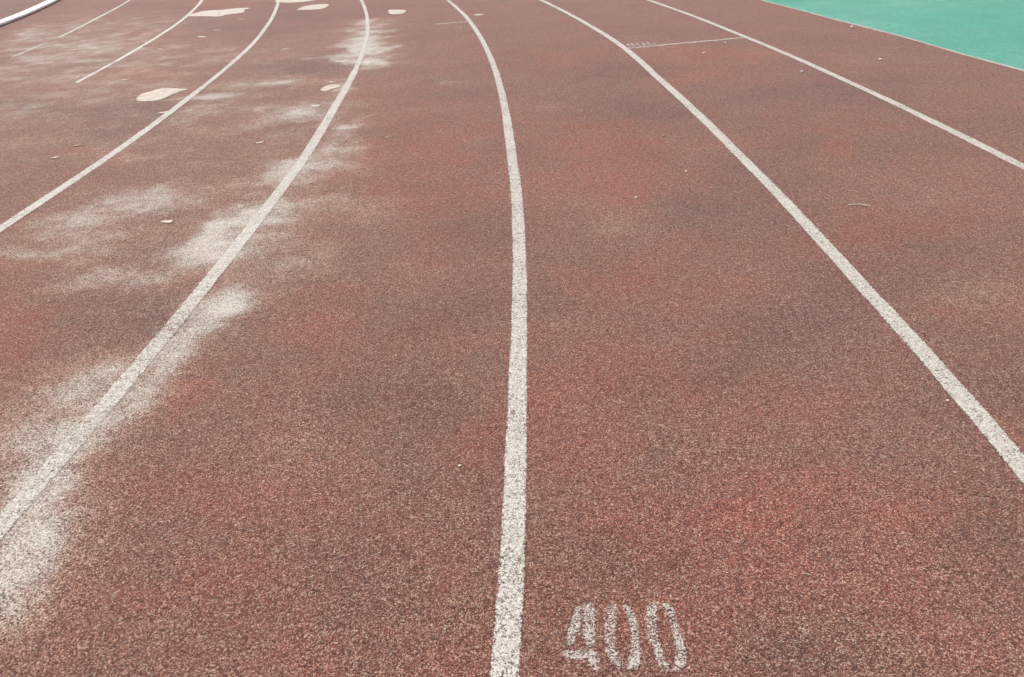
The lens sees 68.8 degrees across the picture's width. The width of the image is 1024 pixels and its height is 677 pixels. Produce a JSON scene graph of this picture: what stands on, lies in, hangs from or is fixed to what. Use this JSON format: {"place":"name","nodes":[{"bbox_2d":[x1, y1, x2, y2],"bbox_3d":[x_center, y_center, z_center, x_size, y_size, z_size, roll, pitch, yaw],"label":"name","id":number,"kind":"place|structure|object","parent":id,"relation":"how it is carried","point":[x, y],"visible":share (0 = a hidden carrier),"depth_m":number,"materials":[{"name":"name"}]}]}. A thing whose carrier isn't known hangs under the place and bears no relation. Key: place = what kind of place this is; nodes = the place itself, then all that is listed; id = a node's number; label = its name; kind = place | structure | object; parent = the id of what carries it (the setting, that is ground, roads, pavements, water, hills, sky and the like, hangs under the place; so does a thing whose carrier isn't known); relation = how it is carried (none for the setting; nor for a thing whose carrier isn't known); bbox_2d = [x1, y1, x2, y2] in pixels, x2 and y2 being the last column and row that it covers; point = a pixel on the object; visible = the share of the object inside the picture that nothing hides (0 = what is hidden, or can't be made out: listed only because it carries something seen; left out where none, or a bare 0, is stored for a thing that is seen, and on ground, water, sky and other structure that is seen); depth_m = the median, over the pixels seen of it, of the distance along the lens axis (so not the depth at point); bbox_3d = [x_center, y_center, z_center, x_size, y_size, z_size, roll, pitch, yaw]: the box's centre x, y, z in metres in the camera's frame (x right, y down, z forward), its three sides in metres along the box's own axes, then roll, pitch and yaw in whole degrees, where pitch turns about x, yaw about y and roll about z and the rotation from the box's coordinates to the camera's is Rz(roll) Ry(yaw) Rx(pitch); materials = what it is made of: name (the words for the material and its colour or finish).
{"place":"outdoors","nodes":[
{"label":"outdoors","id":0,"kind":"place"},
{"bbox_2d":[0,0,45,19],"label":"infield","id":1,"kind":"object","parent":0,"point":[8,8],"visible":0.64,"depth_m":12.66,"materials":[{"name":"pink rubber"}]},
{"bbox_2d":[0,0,57,25],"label":"kerb","id":2,"kind":"structure","parent":1,"relation":"on","point":[24,13],"depth_m":11.36,"materials":[{"name":"white paint"}]},
{"bbox_2d":[0,0,1023,676],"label":"running track","id":3,"kind":"structure","parent":0,"point":[286,460],"depth_m":2.41,"materials":[{"name":"red rubber"}]},
{"bbox_2d":[14,0,129,55],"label":"lane line","id":4,"kind":"object","parent":3,"relation":"on","point":[80,26],"visible":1,"depth_m":9.96,"materials":[{"name":"white paint"}]},
{"bbox_2d":[74,0,202,82],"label":"lane line","id":5,"kind":"object","parent":3,"relation":"on","point":[151,40],"visible":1,"depth_m":8.26,"materials":[{"name":"white paint"}]},
{"bbox_2d":[0,2,279,231],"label":"lane line","id":6,"kind":"object","parent":3,"relation":"on","point":[38,203],"visible":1,"depth_m":4.65,"materials":[{"name":"white paint"}]},
{"bbox_2d":[136,88,186,100],"bbox_3d":[-2.830,-1.944,5.956,0.315,0.001,0.456,5,32,13],"label":"bare patch","id":7,"kind":"object","parent":3,"relation":"on","point":[158,94],"visible":1,"depth_m":5.96,"materials":[{"name":"white paint"}]},
{"bbox_2d":[0,0,369,538],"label":"lane line","id":8,"kind":"object","parent":3,"relation":"on","point":[232,251],"visible":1,"depth_m":2.52,"materials":[{"name":"white paint"}]},
{"bbox_2d":[188,8,248,16],"bbox_3d":[-4.139,-4.596,10.547,0.805,0.001,0.910,-3,31,0],"label":"bare patch","id":9,"kind":"object","parent":3,"relation":"on","point":[215,13],"visible":1,"depth_m":10.54,"materials":[{"name":"white paint"}]},
{"bbox_2d":[275,0,312,2],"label":"bare patch","id":10,"kind":"object","parent":3,"relation":"on","point":[288,1],"visible":1,"depth_m":11.41,"materials":[{"name":"white paint"}]},
{"bbox_2d":[297,4,328,9],"bbox_3d":[-2.819,-4.719,10.643,0.405,0.001,0.623,-3,31,0],"label":"bare patch","id":11,"kind":"object","parent":3,"relation":"on","point":[314,7],"visible":1,"depth_m":10.62,"materials":[{"name":"white paint"}]},
{"bbox_2d":[320,84,339,90],"bbox_3d":[-1.442,-1.980,5.899,0.142,0.001,0.216,14,35,26],"label":"bare patch","id":12,"kind":"object","parent":3,"relation":"on","point":[328,87],"visible":1,"depth_m":5.90,"materials":[{"name":"white paint"}]},
{"bbox_2d":[388,10,405,13],"bbox_3d":[-1.513,-4.276,9.786,0.264,0.001,0.496,-3,31,0],"label":"bare patch","id":13,"kind":"object","parent":3,"relation":"on","point":[396,11],"visible":1,"depth_m":9.77,"materials":[{"name":"white paint"}]},
{"bbox_2d":[447,0,527,676],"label":"lane line","id":14,"kind":"object","parent":3,"relation":"on","point":[512,500],"visible":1,"depth_m":1.94,"materials":[{"name":"white paint"}]},
{"bbox_2d":[563,602,686,670],"bbox_3d":[0.211,0.575,1.447,0.243,0.001,0.178,-3,31,0],"label":"painted number","id":15,"kind":"object","parent":3,"relation":"on","point":[588,635],"visible":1,"depth_m":1.44,"materials":[{"name":"paint"}]},
{"bbox_2d":[628,37,743,48],"bbox_3d":[1.633,-2.743,6.934,1.195,0.001,0.062,-9,31,-11],"label":"cross line","id":16,"kind":"object","parent":3,"relation":"on","point":[687,42],"visible":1,"depth_m":6.95,"materials":[{"name":"white paint"}]},
{"bbox_2d":[540,0,1023,481],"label":"lane line","id":17,"kind":"object","parent":3,"relation":"on","point":[966,401],"visible":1,"depth_m":2.49,"materials":[{"name":"white paint"}]},
{"bbox_2d":[647,0,1023,169],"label":"lane line","id":18,"kind":"object","parent":3,"relation":"on","point":[979,144],"visible":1,"depth_m":4.78,"materials":[{"name":"white paint"}]},
{"bbox_2d":[762,0,1023,70],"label":"lane line","id":19,"kind":"object","parent":3,"relation":"on","point":[910,38],"visible":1,"depth_m":6.54,"materials":[{"name":"white paint"}]},
{"bbox_2d":[764,0,1023,69],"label":"sports ground","id":20,"kind":"structure","parent":0,"point":[991,30],"depth_m":7.42,"materials":[{"name":"green rubber"}]}
]}

